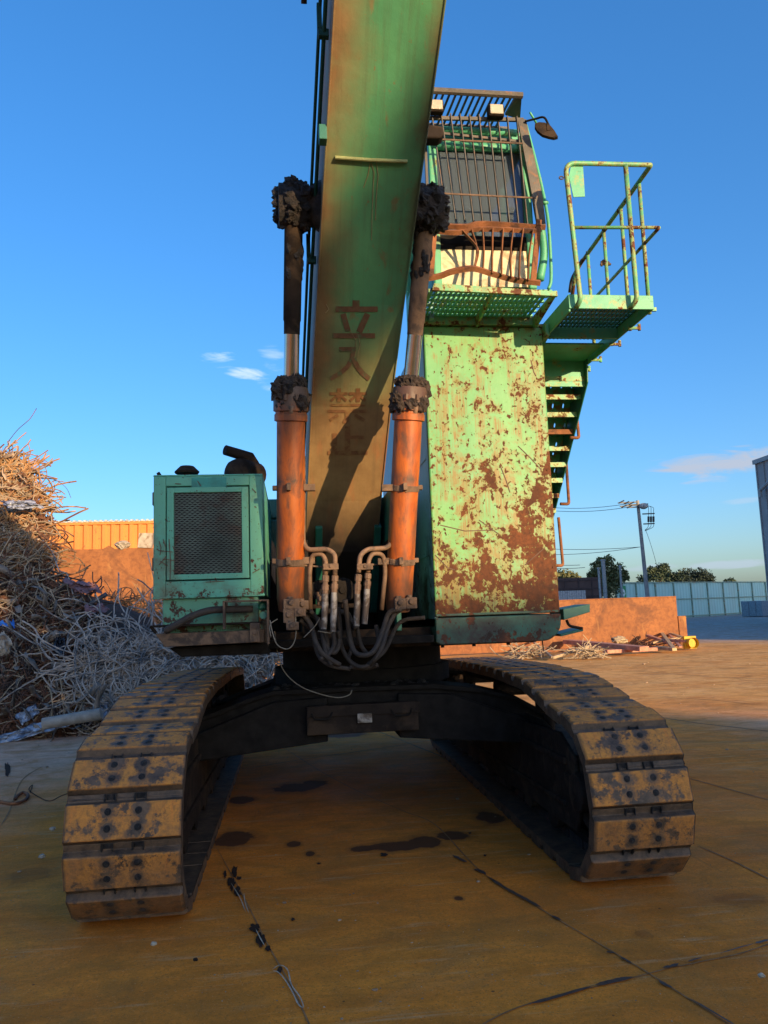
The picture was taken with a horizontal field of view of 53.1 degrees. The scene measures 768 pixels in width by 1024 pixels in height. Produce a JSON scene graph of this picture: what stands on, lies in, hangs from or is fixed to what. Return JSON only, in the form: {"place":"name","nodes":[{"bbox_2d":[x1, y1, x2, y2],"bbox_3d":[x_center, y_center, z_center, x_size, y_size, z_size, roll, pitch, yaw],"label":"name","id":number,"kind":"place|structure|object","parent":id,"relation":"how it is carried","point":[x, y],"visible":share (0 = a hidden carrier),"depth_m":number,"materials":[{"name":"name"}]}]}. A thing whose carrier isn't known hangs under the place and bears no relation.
{"place":"outdoors","nodes":[
{"label":"outdoors","id":0,"kind":"place"},
{"bbox_2d":[0,614,767,1023],"bbox_3d":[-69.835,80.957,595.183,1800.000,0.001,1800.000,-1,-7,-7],"label":"ground","id":1,"kind":"structure","parent":0,"point":[442,908],"depth_m":4.74,"materials":[{"name":"concrete"}]},
{"bbox_2d":[0,791,29,804],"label":"steel hook","id":2,"kind":"object","parent":1,"relation":"on","point":[27,794],"visible":1,"depth_m":7.79,"materials":[{"name":"brown metal"}]},
{"bbox_2d":[0,722,69,742],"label":"plastic film","id":3,"kind":"object","parent":1,"relation":"on","point":[25,732],"visible":0.51,"depth_m":11.95,"materials":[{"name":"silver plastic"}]},
{"bbox_2d":[29,785,65,800],"bbox_3d":[-3.579,2.996,8.259,0.368,0.008,0.972,4,-10,-40],"label":"ground wire","id":4,"kind":"object","parent":1,"relation":"on","point":[42,798],"visible":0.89,"depth_m":8.01,"materials":[{"name":"metal"}]},
{"bbox_2d":[0,564,115,741],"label":"scrap strips","id":5,"kind":"object","parent":1,"relation":"on","point":[19,583],"visible":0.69,"depth_m":13.52,"materials":[{"name":"metal"}]},
{"bbox_2d":[84,602,109,615],"bbox_3d":[-5.294,1.786,14.171,0.468,0.259,0.307,-1,-7,-7],"label":"tarpaulin scrap","id":6,"kind":"object","parent":5,"relation":"on","point":[103,608],"visible":0.78,"depth_m":14.17,"materials":[{"name":"fabric"}]},
{"bbox_2d":[0,541,133,738],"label":"dark wire scrap","id":7,"kind":"object","parent":1,"relation":"on","point":[8,726],"visible":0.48,"depth_m":13.56,"materials":[{"name":"metal"}]},
{"bbox_2d":[0,619,14,627],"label":"blue sheet","id":8,"kind":"object","parent":7,"relation":"on","point":[5,624],"visible":0.69,"depth_m":13.74,"materials":[{"name":"plastic"}]},
{"bbox_2d":[53,635,64,657],"bbox_3d":[-5.692,2.361,13.459,0.196,0.426,0.464,1,-8,-22],"label":"black film","id":9,"kind":"object","parent":7,"relation":"on","point":[59,641],"visible":0.74,"depth_m":13.52,"materials":[{"name":"plastic"}]},
{"bbox_2d":[42,540,82,605],"bbox_3d":[-6.221,1.175,14.920,1.563,1.415,0.112,-8,-9,39],"label":"hanging strip","id":10,"kind":"object","parent":7,"relation":"on","point":[57,566],"visible":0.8,"depth_m":15.05,"materials":[{"name":"grey metal"}]},
{"bbox_2d":[47,568,84,580],"bbox_3d":[-6.163,1.210,14.890,0.778,0.270,0.057,-3,-7,6],"label":"steel rod","id":11,"kind":"object","parent":7,"relation":"on","point":[65,575],"visible":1,"depth_m":14.86,"materials":[{"name":"metal"}]},
{"bbox_2d":[63,577,101,593],"bbox_3d":[-5.693,1.384,14.542,0.810,0.356,0.336,-2,-7,2],"label":"tarpaulin","id":12,"kind":"object","parent":7,"relation":"on","point":[83,587],"visible":1,"depth_m":14.52,"materials":[{"name":"fabric"}]},
{"bbox_2d":[89,592,107,604],"bbox_3d":[-5.402,1.644,14.541,0.348,0.255,0.084,4,-9,-38],"label":"steel pipe","id":13,"kind":"object","parent":7,"relation":"on","point":[100,597],"visible":0.91,"depth_m":14.53,"materials":[{"name":"grey metal"}]},
{"bbox_2d":[41,708,103,729],"bbox_3d":[-4.801,3.190,11.866,0.888,0.275,0.182,0,-8,-14],"label":"pipe","id":14,"kind":"object","parent":1,"relation":"on","point":[71,718],"visible":0.99,"depth_m":11.80,"materials":[{"name":"grey metal"}]},
{"bbox_2d":[48,519,153,549],"bbox_3d":[-8.352,2.849,25.424,6.961,4.947,2.460,-1,-7,-7],"label":"shipping container","id":15,"kind":"object","parent":1,"relation":"on","point":[96,534],"visible":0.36,"depth_m":24.47,"materials":[{"name":"metal"}]},
{"bbox_2d":[50,546,161,613],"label":"barrier wall","id":16,"kind":"structure","parent":1,"relation":"on","point":[108,563],"depth_m":21.93,"materials":[{"name":"concrete"}]},
{"bbox_2d":[114,540,130,549],"bbox_3d":[-7.512,0.956,22.088,0.460,0.278,0.340,-1,-7,-7],"label":"crumpled scrap","id":17,"kind":"object","parent":16,"relation":"on","point":[122,545],"visible":1,"depth_m":21.99,"materials":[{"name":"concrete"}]},
{"bbox_2d":[137,533,152,547],"bbox_3d":[-6.866,0.835,22.217,0.444,0.441,0.250,-1,-7,-7],"label":"broken slab","id":18,"kind":"object","parent":16,"relation":"on","point":[145,540],"depth_m":22.09,"materials":[{"name":"concrete"}]},
{"bbox_2d":[0,552,282,735],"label":"grey wire bundle","id":19,"kind":"object","parent":1,"relation":"on","point":[142,658],"visible":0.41,"depth_m":13.16,"materials":[{"name":"grey metal"}]},
{"bbox_2d":[0,631,12,655],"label":"foam lump","id":20,"kind":"object","parent":19,"relation":"on","point":[6,644],"visible":1,"depth_m":11.79,"materials":[{"name":"plastic"}]},
{"bbox_2d":[15,704,39,725],"bbox_3d":[-5.681,3.230,12.271,0.368,0.293,0.300,5,-10,-42],"label":"plastic bag","id":21,"kind":"object","parent":19,"relation":"on","point":[23,717],"visible":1,"depth_m":12.25,"materials":[{"name":"white plastic"}]},
{"bbox_2d":[93,701,107,716],"bbox_3d":[-4.586,3.216,12.428,0.231,0.268,0.407,1,-8,-21],"label":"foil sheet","id":22,"kind":"object","parent":19,"relation":"on","point":[105,707],"visible":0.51,"depth_m":12.51,"materials":[{"name":"silver metal"}]},
{"bbox_2d":[0,456,282,721],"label":"scrap metal pile","id":23,"kind":"object","parent":1,"relation":"on","point":[119,612],"depth_m":15.43,"materials":[{"name":"metal"}]},
{"bbox_2d":[1,500,44,509],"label":"foil strip","id":24,"kind":"object","parent":23,"relation":"on","point":[20,504],"visible":1,"depth_m":15.82,"materials":[{"name":"silver metal"}]},
{"bbox_2d":[0,440,68,604],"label":"pale wire scrap","id":25,"kind":"object","parent":23,"relation":"on","point":[7,532],"visible":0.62,"depth_m":15.93,"materials":[{"name":"beige metal"}]},
{"bbox_2d":[0,432,90,596],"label":"rusty wire scrap","id":26,"kind":"object","parent":23,"relation":"on","point":[29,466],"visible":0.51,"depth_m":16.13,"materials":[{"name":"brown metal"}]},
{"bbox_2d":[0,448,39,562],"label":"scrap strips","id":27,"kind":"object","parent":26,"relation":"on","point":[6,456],"visible":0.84,"depth_m":16.41,"materials":[{"name":"metal"}]},
{"bbox_2d":[7,408,36,442],"bbox_3d":[-8.220,-1.976,17.487,0.056,0.932,0.702,-7,-9,33],"label":"bent wire","id":28,"kind":"object","parent":26,"relation":"on","point":[21,426],"visible":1,"depth_m":17.47,"materials":[{"name":"grey metal"}]},
{"bbox_2d":[37,531,61,549],"bbox_3d":[-6.734,0.567,15.474,0.636,0.420,0.036,-5,-8,20],"label":"steel rod","id":29,"kind":"object","parent":26,"relation":"on","point":[49,540],"visible":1,"depth_m":15.46,"materials":[{"name":"metal"}]},
{"bbox_2d":[42,495,63,506],"bbox_3d":[-6.984,-0.219,16.170,0.454,0.292,0.140,1,-8,-22],"label":"bent strip","id":30,"kind":"object","parent":26,"relation":"on","point":[55,503],"visible":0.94,"depth_m":16.19,"materials":[{"name":"metal"}]},
{"bbox_2d":[89,628,266,677],"bbox_3d":[-3.963,3.163,16.117,3.264,1.642,6.053,-1,-7,-7],"label":"scrap metal pile","id":31,"kind":"object","parent":1,"relation":"on","point":[133,640],"visible":0.02,"depth_m":14.08,"materials":[{"name":"grey metal"}]},
{"bbox_2d":[110,589,266,678],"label":"scrap strips","id":32,"kind":"object","parent":31,"relation":"on","point":[142,593],"visible":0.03,"depth_m":17.18,"materials":[{"name":"brown metal"}]},
{"bbox_2d":[101,577,282,675],"bbox_3d":[-4.231,2.740,16.915,5.093,2.824,1.992,-1,-7,-7],"label":"brown wire scrap","id":33,"kind":"object","parent":1,"relation":"on","point":[158,621],"visible":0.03,"depth_m":17.34,"materials":[{"name":"brown metal"}]},
{"bbox_2d":[5,762,486,972],"bbox_3d":[-1.855,2.857,7.628,2.384,0.003,7.654,3,-9,-37],"label":"oil stain","id":34,"kind":"object","parent":1,"relation":"on","point":[231,882],"visible":1,"depth_m":5.09,"materials":[{"name":"black liquid"}]},
{"bbox_2d":[232,885,303,1007],"bbox_3d":[-0.704,2.390,4.363,0.076,0.001,1.824,1,-8,-21],"label":"lime mark","id":35,"kind":"object","parent":1,"relation":"on","point":[277,965],"visible":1,"depth_m":3.83,"materials":[{"name":"grey paint"}]},
{"bbox_2d":[62,0,695,922],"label":"crawler excavator","id":36,"kind":"object","parent":1,"relation":"on","point":[344,586],"visible":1,"depth_m":5.98,"materials":[{"name":"green metal"}]},
{"bbox_2d":[2,650,765,1023],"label":"yard grit","id":37,"kind":"object","parent":1,"relation":"on","point":[382,888],"visible":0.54,"depth_m":4.87,"materials":[{"name":"gravel"}]},
{"bbox_2d":[1,670,767,1023],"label":"slab joint","id":38,"kind":"object","parent":1,"relation":"on","point":[487,876],"visible":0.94,"depth_m":4.54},
{"bbox_2d":[490,642,556,659],"bbox_3d":[4.866,4.609,26.464,1.905,0.840,2.115,1,-8,-22],"label":"wire scrap","id":39,"kind":"object","parent":1,"relation":"on","point":[522,654],"visible":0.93,"depth_m":26.37,"materials":[{"name":"beige metal"}]},
{"bbox_2d":[532,642,551,657],"bbox_3d":[5.686,4.935,28.113,0.070,0.439,6.077,-2,-7,4],"label":"pale pole","id":40,"kind":"object","parent":39,"relation":"on","point":[548,654],"visible":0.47,"depth_m":26.65,"materials":[{"name":"beige metal"}]},
{"bbox_2d":[534,648,576,653],"bbox_3d":[5.893,5.017,27.666,2.498,0.100,0.250,2,-8,-27],"label":"rusty plate","id":41,"kind":"object","parent":1,"relation":"on","point":[555,650],"visible":0.26,"depth_m":27.73,"materials":[{"name":"metal"}]},
{"bbox_2d":[440,596,678,654],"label":"steel barrier wall","id":42,"kind":"structure","parent":1,"relation":"on","point":[603,619],"depth_m":30.69,"materials":[{"name":"brown metal"}]},
{"bbox_2d":[557,569,580,577],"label":"distant tree","id":43,"kind":"object","parent":1,"relation":"on","point":[568,574],"visible":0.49,"depth_m":87.07,"materials":[{"name":"green plant"}]},
{"bbox_2d":[558,590,585,599],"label":"grey hoarding","id":44,"kind":"object","parent":1,"relation":"on","point":[575,594],"visible":0.23,"depth_m":51.26,"materials":[{"name":"grey metal"}]},
{"bbox_2d":[558,577,602,598],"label":"brown shed","id":45,"kind":"structure","parent":1,"relation":"on","point":[589,586],"depth_m":68.95,"materials":[{"name":"metal"}]},
{"bbox_2d":[551,635,610,658],"bbox_3d":[6.489,4.474,25.606,1.898,0.771,1.663,-3,-7,8],"label":"wire scrap","id":46,"kind":"object","parent":1,"relation":"on","point":[585,651],"visible":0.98,"depth_m":25.27,"materials":[{"name":"beige metal"}]},
{"bbox_2d":[551,645,588,658],"bbox_3d":[6.335,4.724,25.987,0.090,0.328,2.474,-9,-10,43],"label":"pale pole","id":47,"kind":"object","parent":46,"relation":"on","point":[561,654],"visible":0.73,"depth_m":25.52,"materials":[{"name":"beige wood"}]},
{"bbox_2d":[597,567,601,598],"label":"grey mast","id":48,"kind":"object","parent":1,"relation":"on","point":[599,582],"visible":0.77,"depth_m":56.70,"materials":[{"name":"grey metal"}]},
{"bbox_2d":[600,559,607,597],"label":"grey mast","id":49,"kind":"object","parent":1,"relation":"on","point":[604,577],"visible":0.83,"depth_m":56.74,"materials":[{"name":"grey metal"}]},
{"bbox_2d":[563,639,648,650],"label":"bent beam","id":50,"kind":"structure","parent":1,"relation":"on","point":[616,646],"depth_m":27.29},
{"bbox_2d":[556,500,657,596],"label":"utility pole","id":51,"kind":"object","parent":1,"relation":"on","point":[637,505],"visible":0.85,"depth_m":55.40,"materials":[{"name":"concrete"}]},
{"bbox_2d":[586,554,629,597],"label":"round tree","id":52,"kind":"object","parent":1,"relation":"on","point":[612,577],"visible":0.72,"depth_m":73.02,"materials":[{"name":"green plant"}]},
{"bbox_2d":[453,855,767,1023],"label":"joint sealant","id":53,"kind":"object","parent":1,"relation":"on","point":[579,989],"visible":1,"depth_m":3.71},
{"bbox_2d":[618,565,622,597],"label":"grey mast","id":54,"kind":"object","parent":1,"relation":"on","point":[620,574],"visible":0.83,"depth_m":56.91,"materials":[{"name":"grey metal"}]},
{"bbox_2d":[602,647,657,653],"bbox_3d":[8.578,4.822,26.804,2.225,0.140,0.300,1,-8,-24],"label":"bent plate","id":55,"kind":"object","parent":1,"relation":"on","point":[609,651],"visible":0.72,"depth_m":26.51,"materials":[{"name":"metal"}]},
{"bbox_2d":[610,632,682,646],"bbox_3d":[10.150,4.872,29.181,3.306,0.643,1.395,-2,-7,-2],"label":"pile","id":56,"kind":"object","parent":1,"relation":"on","point":[644,643],"visible":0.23,"depth_m":29.16,"materials":[{"name":"wood"}]},
{"bbox_2d":[611,636,627,643],"bbox_3d":[8.815,4.804,28.821,0.618,0.336,0.440,-1,-7,-7],"label":"crumpled bag","id":57,"kind":"object","parent":56,"relation":"on","point":[620,639],"visible":0.91,"depth_m":28.70,"materials":[{"name":"beige plastic"}]},
{"bbox_2d":[651,637,681,643],"bbox_3d":[10.764,4.896,29.333,1.459,0.212,0.140,1,-8,-25],"label":"timber piece","id":58,"kind":"object","parent":56,"relation":"on","point":[655,642],"visible":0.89,"depth_m":29.11,"materials":[{"name":"beige wood"}]},
{"bbox_2d":[664,639,686,642],"bbox_3d":[10.910,4.823,28.849,0.160,0.116,1.188,1,-8,-23],"label":"timber piece","id":59,"kind":"object","parent":56,"relation":"on","point":[676,640],"visible":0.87,"depth_m":28.66,"materials":[{"name":"wood"}]},
{"bbox_2d":[645,634,673,644],"bbox_3d":[10.562,4.893,29.494,0.160,0.362,1.834,-1,-7,-10],"label":"timber piece","id":60,"kind":"object","parent":1,"relation":"on","point":[654,637],"visible":0.74,"depth_m":29.67,"materials":[{"name":"wood"}]},
{"bbox_2d":[636,562,684,581],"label":"round tree","id":61,"kind":"object","parent":1,"relation":"on","point":[661,573],"visible":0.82,"depth_m":100.75,"materials":[{"name":"green plant"}]},
{"bbox_2d":[653,646,676,650],"bbox_3d":[9.940,4.827,27.207,0.180,0.128,1.182,0,-8,-13],"label":"timber piece","id":62,"kind":"object","parent":1,"relation":"on","point":[666,648],"visible":0.8,"depth_m":26.96,"materials":[{"name":"brown wood"}]},
{"bbox_2d":[660,632,674,647],"bbox_3d":[10.825,4.848,29.567,0.140,0.602,5.474,-4,-8,14],"label":"timber piece","id":63,"kind":"object","parent":1,"relation":"on","point":[667,640],"visible":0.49,"depth_m":28.67,"materials":[{"name":"brown wood"}]},
{"bbox_2d":[668,634,681,647],"bbox_3d":[11.402,4.916,30.639,0.100,0.638,6.289,-4,-8,14],"label":"timber piece","id":64,"kind":"object","parent":1,"relation":"on","point":[677,643],"visible":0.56,"depth_m":28.40,"materials":[{"name":"wood"}]},
{"bbox_2d":[678,616,687,643],"bbox_3d":[12.028,4.771,30.994,0.331,1.154,0.140,-1,-7,-7],"label":"steel plate","id":65,"kind":"object","parent":1,"relation":"on","point":[682,625],"visible":0.56,"depth_m":30.95,"materials":[{"name":"brown metal"}]},
{"bbox_2d":[682,636,698,648],"bbox_3d":[11.295,4.794,28.254,0.460,0.460,0.400,-1,-7,-7],"label":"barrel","id":66,"kind":"object","parent":1,"relation":"on","point":[692,642],"visible":1,"depth_m":28.21,"materials":[{"name":"plastic"}]},
{"bbox_2d":[615,581,767,616],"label":"site fence","id":67,"kind":"object","parent":1,"relation":"on","point":[697,599],"visible":0.59,"depth_m":84.09,"materials":[{"name":"metal"}]},
{"bbox_2d":[623,586,625,597],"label":"safety sign","id":68,"kind":"object","parent":67,"relation":"attached to","point":[624,591],"visible":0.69,"depth_m":74.64,"materials":[{"name":"metal"}]},
{"bbox_2d":[672,567,716,581],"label":"dark tree","id":69,"kind":"object","parent":1,"relation":"on","point":[702,575],"visible":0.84,"depth_m":101.12,"materials":[{"name":"green plant"}]},
{"bbox_2d":[723,577,736,581],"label":"tree","id":70,"kind":"object","parent":1,"relation":"on","point":[730,580],"visible":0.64,"depth_m":105.34,"materials":[{"name":"green plant"}]},
{"bbox_2d":[741,601,749,615],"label":"concrete block","id":71,"kind":"object","parent":1,"relation":"on","point":[745,607],"depth_m":76.56,"materials":[{"name":"concrete"}]},
{"bbox_2d":[748,600,766,615],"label":"concrete block","id":72,"kind":"object","parent":1,"relation":"on","point":[752,608],"depth_m":75.53,"materials":[{"name":"concrete"}]},
{"bbox_2d":[752,455,767,593],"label":"warehouse","id":73,"kind":"structure","parent":1,"relation":"on","point":[761,466],"depth_m":54.05,"materials":[{"name":"metal"}]},
{"bbox_2d":[757,973,764,977],"bbox_3d":[1.769,2.172,3.602,0.035,0.022,0.030,-1,-7,-7],"label":"pebble","id":74,"kind":"object","parent":1,"relation":"on","point":[761,975],"visible":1,"depth_m":3.59,"materials":[{"name":"grey stone"}]},
{"bbox_2d":[755,600,767,615],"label":"concrete block","id":75,"kind":"object","parent":1,"relation":"on","point":[761,608],"depth_m":74.24,"materials":[{"name":"grey concrete"}]},
{"bbox_2d":[0,0,767,597],"label":"sky","id":76,"kind":"structure","parent":0,"point":[145,145],"materials":[{"name":"blue"}]}
]}

